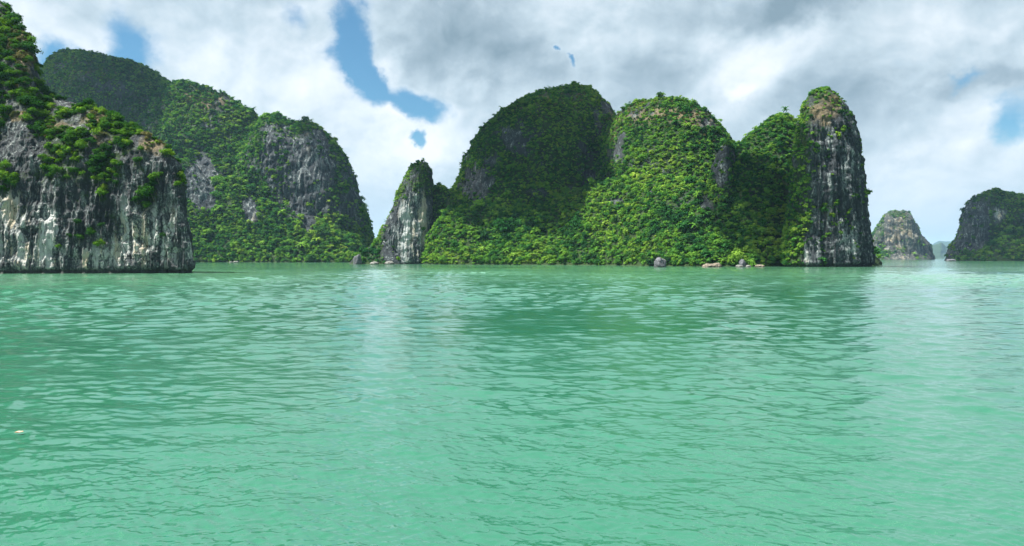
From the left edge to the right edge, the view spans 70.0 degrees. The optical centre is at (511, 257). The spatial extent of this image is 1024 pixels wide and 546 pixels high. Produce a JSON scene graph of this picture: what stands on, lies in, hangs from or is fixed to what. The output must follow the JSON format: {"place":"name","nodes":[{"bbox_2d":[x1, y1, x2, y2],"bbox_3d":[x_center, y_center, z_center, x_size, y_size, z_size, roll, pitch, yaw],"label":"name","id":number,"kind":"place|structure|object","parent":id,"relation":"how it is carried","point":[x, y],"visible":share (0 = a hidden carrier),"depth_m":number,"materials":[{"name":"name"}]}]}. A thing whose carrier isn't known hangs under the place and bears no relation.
{"place":"outdoors","nodes":[
{"label":"outdoors","id":0,"kind":"place"},
{"bbox_2d":[0,2,195,273],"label":"limestone cliff","id":1,"kind":"structure","parent":0,"point":[40,211],"depth_m":285.13,"materials":[{"name":"grey stone"}]},
{"bbox_2d":[0,35,8,42],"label":"shrub","id":2,"kind":"object","parent":1,"relation":"on","point":[4,39],"visible":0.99,"depth_m":315.95,"materials":[{"name":"green plant"}]},
{"bbox_2d":[0,61,8,71],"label":"shrub","id":3,"kind":"object","parent":1,"relation":"on","point":[2,65],"visible":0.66,"depth_m":304.63,"materials":[{"name":"green plant"}]},
{"bbox_2d":[0,170,9,179],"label":"shrub","id":4,"kind":"object","parent":1,"relation":"on","point":[4,174],"visible":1,"depth_m":283.61,"materials":[{"name":"green plant"}]},
{"bbox_2d":[0,25,10,32],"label":"shrub","id":5,"kind":"object","parent":1,"relation":"on","point":[5,28],"visible":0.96,"depth_m":319.67,"materials":[{"name":"green plant"}]},
{"bbox_2d":[0,104,11,113],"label":"shrub","id":6,"kind":"object","parent":1,"relation":"on","point":[3,108],"visible":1,"depth_m":295.43,"materials":[{"name":"green plant"}]},
{"bbox_2d":[0,159,11,168],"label":"shrub","id":7,"kind":"object","parent":1,"relation":"on","point":[5,163],"visible":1,"depth_m":284.97,"materials":[{"name":"green plant"}]},
{"bbox_2d":[0,71,12,82],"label":"shrub","id":8,"kind":"object","parent":1,"relation":"on","point":[4,74],"visible":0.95,"depth_m":302.69,"materials":[{"name":"green plant"}]},
{"bbox_2d":[2,51,14,57],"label":"shrub","id":9,"kind":"object","parent":1,"relation":"on","point":[8,53],"visible":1,"depth_m":310.17,"materials":[{"name":"green plant"}]},
{"bbox_2d":[3,80,14,87],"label":"shrub","id":10,"kind":"object","parent":1,"relation":"on","point":[9,83],"visible":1,"depth_m":301.65,"materials":[{"name":"green plant"}]},
{"bbox_2d":[2,18,16,26],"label":"shrub","id":11,"kind":"object","parent":1,"relation":"on","point":[9,23],"visible":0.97,"depth_m":323.19,"materials":[{"name":"green plant"}]},
{"bbox_2d":[4,56,16,61],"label":"shrub","id":12,"kind":"object","parent":1,"relation":"on","point":[13,59],"visible":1,"depth_m":308.24,"materials":[{"name":"green plant"}]},
{"bbox_2d":[4,176,18,188],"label":"shrub","id":13,"kind":"object","parent":1,"relation":"on","point":[7,181],"visible":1,"depth_m":283.34,"materials":[{"name":"green plant"}]},
{"bbox_2d":[2,11,23,23],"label":"shrub","id":14,"kind":"object","parent":1,"relation":"on","point":[14,14],"visible":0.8,"depth_m":324.65,"materials":[{"name":"green plant"}]},
{"bbox_2d":[6,17,21,24],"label":"shrub","id":15,"kind":"object","parent":1,"relation":"on","point":[15,20],"visible":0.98,"depth_m":323.41,"materials":[{"name":"green plant"}]},
{"bbox_2d":[10,43,21,48],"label":"shrub","id":16,"kind":"object","parent":1,"relation":"on","point":[15,45],"visible":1,"depth_m":312.89,"materials":[{"name":"green plant"}]},
{"bbox_2d":[12,70,22,74],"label":"shrub","id":17,"kind":"object","parent":1,"relation":"on","point":[19,72],"visible":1,"depth_m":304.45,"materials":[{"name":"green plant"}]},
{"bbox_2d":[13,63,26,69],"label":"shrub","id":18,"kind":"object","parent":1,"relation":"on","point":[19,65],"visible":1,"depth_m":305.78,"materials":[{"name":"green plant"}]},
{"bbox_2d":[15,53,24,58],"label":"dry shrub","id":19,"kind":"object","parent":1,"relation":"on","point":[18,55],"visible":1,"depth_m":310.11,"materials":[{"name":"brown plant"}]},
{"bbox_2d":[16,22,26,28],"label":"shrub","id":20,"kind":"object","parent":1,"relation":"on","point":[21,25],"visible":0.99,"depth_m":322.54,"materials":[{"name":"green plant"}]},
{"bbox_2d":[16,88,26,95],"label":"shrub","id":21,"kind":"object","parent":1,"relation":"on","point":[22,90],"visible":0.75,"depth_m":299.90,"materials":[{"name":"green plant"}]},
{"bbox_2d":[14,78,29,84],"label":"shrub","id":22,"kind":"object","parent":1,"relation":"on","point":[18,80],"visible":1,"depth_m":301.42,"materials":[{"name":"green plant"}]},
{"bbox_2d":[18,112,32,120],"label":"shrub","id":23,"kind":"object","parent":1,"relation":"on","point":[27,116],"visible":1,"depth_m":293.23,"materials":[{"name":"green plant"}]},
{"bbox_2d":[20,76,32,81],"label":"shrub","id":24,"kind":"object","parent":1,"relation":"on","point":[28,79],"visible":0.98,"depth_m":304.37,"materials":[{"name":"green plant"}]},
{"bbox_2d":[22,55,33,60],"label":"shrub","id":25,"kind":"object","parent":1,"relation":"on","point":[30,57],"visible":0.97,"depth_m":311.89,"materials":[{"name":"green plant"}]},
{"bbox_2d":[16,40,42,54],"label":"shrub","id":26,"kind":"object","parent":1,"relation":"on","point":[29,45],"visible":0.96,"depth_m":315.79,"materials":[{"name":"green plant"}]},
{"bbox_2d":[24,35,36,43],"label":"shrub","id":27,"kind":"object","parent":1,"relation":"on","point":[31,38],"visible":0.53,"depth_m":320.75,"materials":[{"name":"green plant"}]},
{"bbox_2d":[18,96,45,107],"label":"shrub","id":28,"kind":"object","parent":1,"relation":"on","point":[34,101],"visible":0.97,"depth_m":298.23,"materials":[{"name":"green plant"}]},
{"bbox_2d":[27,87,38,93],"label":"shrub","id":29,"kind":"object","parent":1,"relation":"on","point":[34,89],"visible":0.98,"depth_m":302.31,"materials":[{"name":"green plant"}]},
{"bbox_2d":[27,107,39,116],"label":"shrub","id":30,"kind":"object","parent":1,"relation":"on","point":[35,110],"visible":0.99,"depth_m":296.67,"materials":[{"name":"green plant"}]},
{"bbox_2d":[26,123,47,132],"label":"shrub","id":31,"kind":"object","parent":1,"relation":"on","point":[36,127],"visible":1,"depth_m":292.72,"materials":[{"name":"green plant"}]},
{"bbox_2d":[32,77,42,84],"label":"shrub","id":32,"kind":"object","parent":1,"relation":"on","point":[37,81],"visible":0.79,"depth_m":311.40,"materials":[{"name":"green plant"}]},
{"bbox_2d":[34,108,50,116],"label":"shrub","id":33,"kind":"object","parent":1,"relation":"on","point":[44,112],"visible":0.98,"depth_m":299.75,"materials":[{"name":"green plant"}]},
{"bbox_2d":[37,84,50,91],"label":"shrub","id":34,"kind":"object","parent":1,"relation":"on","point":[47,87],"visible":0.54,"depth_m":314.10,"materials":[{"name":"green plant"}]},
{"bbox_2d":[39,95,53,101],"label":"shrub","id":35,"kind":"object","parent":1,"relation":"on","point":[47,98],"visible":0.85,"depth_m":308.48,"materials":[{"name":"green plant"}]},
{"bbox_2d":[42,128,51,134],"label":"shrub","id":36,"kind":"object","parent":1,"relation":"on","point":[46,131],"visible":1,"depth_m":292.12,"materials":[{"name":"green plant"}]},
{"bbox_2d":[45,133,54,139],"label":"shrub","id":37,"kind":"object","parent":1,"relation":"on","point":[48,136],"visible":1,"depth_m":291.25,"materials":[{"name":"green plant"}]},
{"bbox_2d":[43,91,56,94],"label":"shrub","id":38,"kind":"object","parent":1,"relation":"on","point":[48,92],"visible":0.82,"depth_m":314.10,"materials":[{"name":"green plant"}]},
{"bbox_2d":[50,126,61,133],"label":"shrub","id":39,"kind":"object","parent":1,"relation":"on","point":[54,130],"visible":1,"depth_m":293.74,"materials":[{"name":"green plant"}]},
{"bbox_2d":[48,166,65,176],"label":"shrub","id":40,"kind":"object","parent":1,"relation":"on","point":[55,169],"visible":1,"depth_m":284.27,"materials":[{"name":"green plant"}]},
{"bbox_2d":[54,94,67,99],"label":"shrub","id":41,"kind":"object","parent":1,"relation":"on","point":[59,96],"visible":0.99,"depth_m":312.44,"materials":[{"name":"green plant"}]},
{"bbox_2d":[55,107,71,115],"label":"shrub","id":42,"kind":"object","parent":1,"relation":"on","point":[64,111],"visible":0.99,"depth_m":300.09,"materials":[{"name":"green plant"}]},
{"bbox_2d":[60,134,75,145],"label":"shrub","id":43,"kind":"object","parent":1,"relation":"on","point":[69,137],"visible":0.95,"depth_m":288.60,"materials":[{"name":"green plant"}]},
{"bbox_2d":[69,167,79,173],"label":"shrub","id":44,"kind":"object","parent":1,"relation":"on","point":[75,169],"visible":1,"depth_m":285.08,"materials":[{"name":"green plant"}]},
{"bbox_2d":[65,128,84,136],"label":"shrub","id":45,"kind":"object","parent":1,"relation":"on","point":[71,132],"visible":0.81,"depth_m":289.53,"materials":[{"name":"green plant"}]},
{"bbox_2d":[72,218,81,226],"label":"shrub","id":46,"kind":"object","parent":1,"relation":"on","point":[77,220],"visible":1,"depth_m":281.66,"materials":[{"name":"green plant"}]},
{"bbox_2d":[74,233,84,243],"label":"shrub","id":47,"kind":"object","parent":1,"relation":"on","point":[78,235],"visible":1,"depth_m":282.33,"materials":[{"name":"green plant"}]},
{"bbox_2d":[73,138,87,148],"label":"shrub","id":48,"kind":"object","parent":1,"relation":"on","point":[79,143],"visible":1,"depth_m":286.86,"materials":[{"name":"green plant"}]},
{"bbox_2d":[75,107,86,113],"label":"shrub","id":49,"kind":"object","parent":1,"relation":"on","point":[81,109],"visible":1,"depth_m":298.43,"materials":[{"name":"green plant"}]},
{"bbox_2d":[4,28,166,149],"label":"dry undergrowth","id":50,"kind":"object","parent":1,"relation":"on","point":[15,31],"visible":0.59,"depth_m":307.31,"materials":[{"name":"green plant"}]},
{"bbox_2d":[81,129,91,135],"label":"shrub","id":51,"kind":"object","parent":1,"relation":"on","point":[85,132],"visible":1,"depth_m":290.77,"materials":[{"name":"green plant"}]},
{"bbox_2d":[85,98,94,105],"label":"shrub","id":52,"kind":"object","parent":1,"relation":"on","point":[91,102],"visible":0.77,"depth_m":306.34,"materials":[{"name":"green plant"}]},
{"bbox_2d":[85,123,95,128],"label":"shrub","id":53,"kind":"object","parent":1,"relation":"on","point":[91,126],"visible":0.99,"depth_m":292.81,"materials":[{"name":"green plant"}]},
{"bbox_2d":[86,113,94,118],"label":"shrub","id":54,"kind":"object","parent":1,"relation":"on","point":[89,115],"visible":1,"depth_m":296.88,"materials":[{"name":"green plant"}]},
{"bbox_2d":[85,227,96,237],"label":"shrub","id":55,"kind":"object","parent":1,"relation":"on","point":[90,231],"visible":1,"depth_m":281.70,"materials":[{"name":"green plant"}]},
{"bbox_2d":[84,137,97,145],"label":"shrub","id":56,"kind":"object","parent":1,"relation":"on","point":[92,139],"visible":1,"depth_m":289.05,"materials":[{"name":"green plant"}]},
{"bbox_2d":[88,165,96,172],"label":"shrub","id":57,"kind":"object","parent":1,"relation":"on","point":[91,169],"visible":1,"depth_m":284.14,"materials":[{"name":"green plant"}]},
{"bbox_2d":[90,127,104,134],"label":"shrub","id":58,"kind":"object","parent":1,"relation":"on","point":[95,131],"visible":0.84,"depth_m":290.46,"materials":[{"name":"green plant"}]},
{"bbox_2d":[91,175,103,184],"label":"shrub","id":59,"kind":"object","parent":1,"relation":"on","point":[94,177],"visible":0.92,"depth_m":285.35,"materials":[{"name":"green plant"}]},
{"bbox_2d":[93,239,105,248],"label":"shrub","id":60,"kind":"object","parent":1,"relation":"on","point":[98,242],"visible":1,"depth_m":282.12,"materials":[{"name":"green plant"}]},
{"bbox_2d":[97,106,105,112],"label":"shrub","id":61,"kind":"object","parent":1,"relation":"on","point":[102,109],"visible":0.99,"depth_m":302.63,"materials":[{"name":"green plant"}]},
{"bbox_2d":[95,186,108,196],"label":"shrub","id":62,"kind":"object","parent":1,"relation":"on","point":[101,191],"visible":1,"depth_m":283.76,"materials":[{"name":"green plant"}]},
{"bbox_2d":[97,131,108,136],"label":"dry shrub","id":63,"kind":"object","parent":1,"relation":"on","point":[102,133],"visible":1,"depth_m":291.06,"materials":[{"name":"green plant"}]},
{"bbox_2d":[99,153,106,159],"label":"shrub","id":64,"kind":"object","parent":1,"relation":"on","point":[103,156],"visible":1,"depth_m":286.32,"materials":[{"name":"green plant"}]},
{"bbox_2d":[97,171,110,179],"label":"shrub","id":65,"kind":"object","parent":1,"relation":"on","point":[101,174],"visible":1,"depth_m":285.24,"materials":[{"name":"green plant"}]},
{"bbox_2d":[99,117,110,123],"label":"shrub","id":66,"kind":"object","parent":1,"relation":"on","point":[103,120],"visible":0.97,"depth_m":295.59,"materials":[{"name":"green plant"}]},
{"bbox_2d":[100,142,112,149],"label":"shrub","id":67,"kind":"object","parent":1,"relation":"on","point":[107,145],"visible":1,"depth_m":288.47,"materials":[{"name":"green plant"}]},
{"bbox_2d":[101,121,111,128],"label":"shrub","id":68,"kind":"object","parent":1,"relation":"on","point":[107,125],"visible":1,"depth_m":293.38,"materials":[{"name":"green plant"}]},
{"bbox_2d":[111,121,123,127],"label":"shrub","id":69,"kind":"object","parent":1,"relation":"on","point":[116,124],"visible":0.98,"depth_m":294.75,"materials":[{"name":"green plant"}]},
{"bbox_2d":[111,112,124,121],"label":"shrub","id":70,"kind":"object","parent":1,"relation":"on","point":[117,117],"visible":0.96,"depth_m":299.73,"materials":[{"name":"green plant"}]},
{"bbox_2d":[112,137,124,145],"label":"shrub","id":71,"kind":"object","parent":1,"relation":"on","point":[118,140],"visible":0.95,"depth_m":289.60,"materials":[{"name":"green plant"}]},
{"bbox_2d":[116,128,129,134],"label":"shrub","id":72,"kind":"object","parent":1,"relation":"on","point":[124,131],"visible":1,"depth_m":291.85,"materials":[{"name":"green plant"}]},
{"bbox_2d":[122,120,130,126],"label":"shrub","id":73,"kind":"object","parent":1,"relation":"on","point":[126,122],"visible":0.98,"depth_m":296.63,"materials":[{"name":"green plant"}]},
{"bbox_2d":[129,196,141,202],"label":"shrub","id":74,"kind":"object","parent":1,"relation":"on","point":[134,198],"visible":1,"depth_m":284.54,"materials":[{"name":"green plant"}]},
{"bbox_2d":[131,123,142,130],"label":"shrub","id":75,"kind":"object","parent":1,"relation":"on","point":[135,126],"visible":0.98,"depth_m":296.15,"materials":[{"name":"green plant"}]},
{"bbox_2d":[132,156,141,165],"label":"shrub","id":76,"kind":"object","parent":1,"relation":"on","point":[137,159],"visible":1,"depth_m":285.87,"materials":[{"name":"green plant"}]},
{"bbox_2d":[141,200,151,209],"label":"shrub","id":77,"kind":"object","parent":1,"relation":"on","point":[146,204],"visible":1,"depth_m":284.90,"materials":[{"name":"green plant"}]},
{"bbox_2d":[140,131,152,136],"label":"dry shrub","id":78,"kind":"object","parent":1,"relation":"on","point":[146,133],"visible":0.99,"depth_m":292.40,"materials":[{"name":"brown plant"}]},
{"bbox_2d":[138,184,155,201],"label":"shrub","id":79,"kind":"object","parent":1,"relation":"on","point":[146,191],"visible":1,"depth_m":283.90,"materials":[{"name":"green plant"}]},
{"bbox_2d":[147,180,157,185],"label":"shrub","id":80,"kind":"object","parent":1,"relation":"on","point":[153,182],"visible":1,"depth_m":284.98,"materials":[{"name":"green plant"}]},
{"bbox_2d":[147,171,162,182],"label":"shrub","id":81,"kind":"object","parent":1,"relation":"on","point":[152,176],"visible":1,"depth_m":284.61,"materials":[{"name":"green plant"}]},
{"bbox_2d":[159,148,174,156],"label":"shrub","id":82,"kind":"object","parent":1,"relation":"on","point":[169,151],"visible":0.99,"depth_m":289.14,"materials":[{"name":"green plant"}]},
{"bbox_2d":[173,180,181,186],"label":"shrub","id":83,"kind":"object","parent":1,"relation":"on","point":[179,182],"visible":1,"depth_m":286.91,"materials":[{"name":"green plant"}]},
{"bbox_2d":[41,51,371,261],"bbox_3d":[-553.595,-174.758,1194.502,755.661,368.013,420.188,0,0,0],"label":"wooded hill","id":84,"kind":"structure","parent":0,"point":[308,166],"depth_m":1068.97,"materials":[{"name":"stone"}]},
{"bbox_2d":[349,162,460,263],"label":"limestone pillar","id":85,"kind":"structure","parent":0,"point":[403,234],"depth_m":716.64,"materials":[{"name":"grey stone"}]},
{"bbox_2d":[0,258,1023,545],"bbox_3d":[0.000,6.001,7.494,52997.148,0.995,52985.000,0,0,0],"label":"water","id":86,"kind":"structure","parent":0,"point":[310,404],"depth_m":29.63,"materials":[{"name":"green liquid"}]},
{"bbox_2d":[353,254,361,263],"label":"boulder","id":87,"kind":"object","parent":86,"relation":"in","point":[357,259],"visible":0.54,"depth_m":697.19,"materials":[{"name":"grey stone"}]},
{"bbox_2d":[654,257,665,266],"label":"boulder","id":88,"kind":"object","parent":86,"relation":"in","point":[659,262],"visible":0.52,"depth_m":467.34,"materials":[{"name":"grey stone"}]},
{"bbox_2d":[702,263,714,266],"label":"boulder","id":89,"kind":"object","parent":86,"relation":"in","point":[708,265],"visible":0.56,"depth_m":475.35,"materials":[{"name":"beige stone"}]},
{"bbox_2d":[739,259,745,266],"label":"boulder","id":90,"kind":"object","parent":86,"relation":"in","point":[742,262],"visible":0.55,"depth_m":482.60,"materials":[{"name":"grey stone"}]},
{"bbox_2d":[0,0,1023,243],"label":"sky","id":91,"kind":"structure","parent":0,"point":[933,89],"materials":[{"name":"white"}]},
{"bbox_2d":[0,8,1023,265],"label":"undergrowth","id":92,"kind":"object","parent":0,"point":[798,191],"depth_m":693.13,"materials":[{"name":"green plant"}]},
{"bbox_2d":[40,47,1023,266],"label":"forest","id":93,"kind":"object","parent":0,"point":[684,225],"depth_m":693.13,"materials":[{"name":"green plant"}]},
{"bbox_2d":[422,87,875,266],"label":"forested hill","id":94,"kind":"structure","parent":0,"point":[843,166],"depth_m":572.46,"materials":[{"name":"green plant"}]},
{"bbox_2d":[651,252,660,258],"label":"tree","id":95,"kind":"object","parent":94,"relation":"on","point":[653,254],"visible":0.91,"depth_m":543.22,"materials":[{"name":"green plant"}]},
{"bbox_2d":[671,249,680,253],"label":"tree","id":96,"kind":"object","parent":94,"relation":"on","point":[675,251],"visible":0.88,"depth_m":537.98,"materials":[{"name":"green plant"}]},
{"bbox_2d":[695,237,704,242],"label":"tree","id":97,"kind":"object","parent":94,"relation":"on","point":[699,239],"visible":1,"depth_m":540.38,"materials":[{"name":"green plant"}]},
{"bbox_2d":[695,244,704,250],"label":"tree","id":98,"kind":"object","parent":94,"relation":"on","point":[700,247],"visible":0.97,"depth_m":531.94,"materials":[{"name":"green plant"}]},
{"bbox_2d":[758,228,765,236],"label":"tree","id":99,"kind":"object","parent":94,"relation":"on","point":[762,232],"visible":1,"depth_m":529.85,"materials":[{"name":"green plant"}]},
{"bbox_2d":[790,227,799,232],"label":"tree","id":100,"kind":"object","parent":94,"relation":"on","point":[793,229],"visible":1,"depth_m":494.90,"materials":[{"name":"green plant"}]},
{"bbox_2d":[797,242,803,249],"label":"tree","id":101,"kind":"object","parent":94,"relation":"on","point":[799,244],"visible":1,"depth_m":492.12,"materials":[{"name":"green plant"}]},
{"bbox_2d":[872,257,881,265],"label":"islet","id":102,"kind":"object","parent":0,"point":[878,262],"visible":0.29,"depth_m":584.98,"materials":[{"name":"plant"}]},
{"bbox_2d":[872,210,935,259],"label":"limestone island","id":103,"kind":"structure","parent":0,"point":[910,232],"depth_m":2547.59,"materials":[{"name":"grey stone"}]},
{"bbox_2d":[932,243,947,257],"bbox_3d":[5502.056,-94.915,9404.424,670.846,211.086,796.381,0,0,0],"label":"blue hill","id":104,"kind":"structure","parent":0,"point":[939,250],"depth_m":9211.83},
{"bbox_2d":[932,241,951,246],"bbox_3d":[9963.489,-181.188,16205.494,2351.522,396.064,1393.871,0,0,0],"label":"blue hill","id":105,"kind":"structure","parent":0,"point":[945,243],"depth_m":16047.93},
{"bbox_2d":[944,191,1023,260],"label":"limestone island","id":106,"kind":"structure","parent":0,"point":[968,229],"depth_m":1501.51,"materials":[{"name":"grey stone"}]}
]}

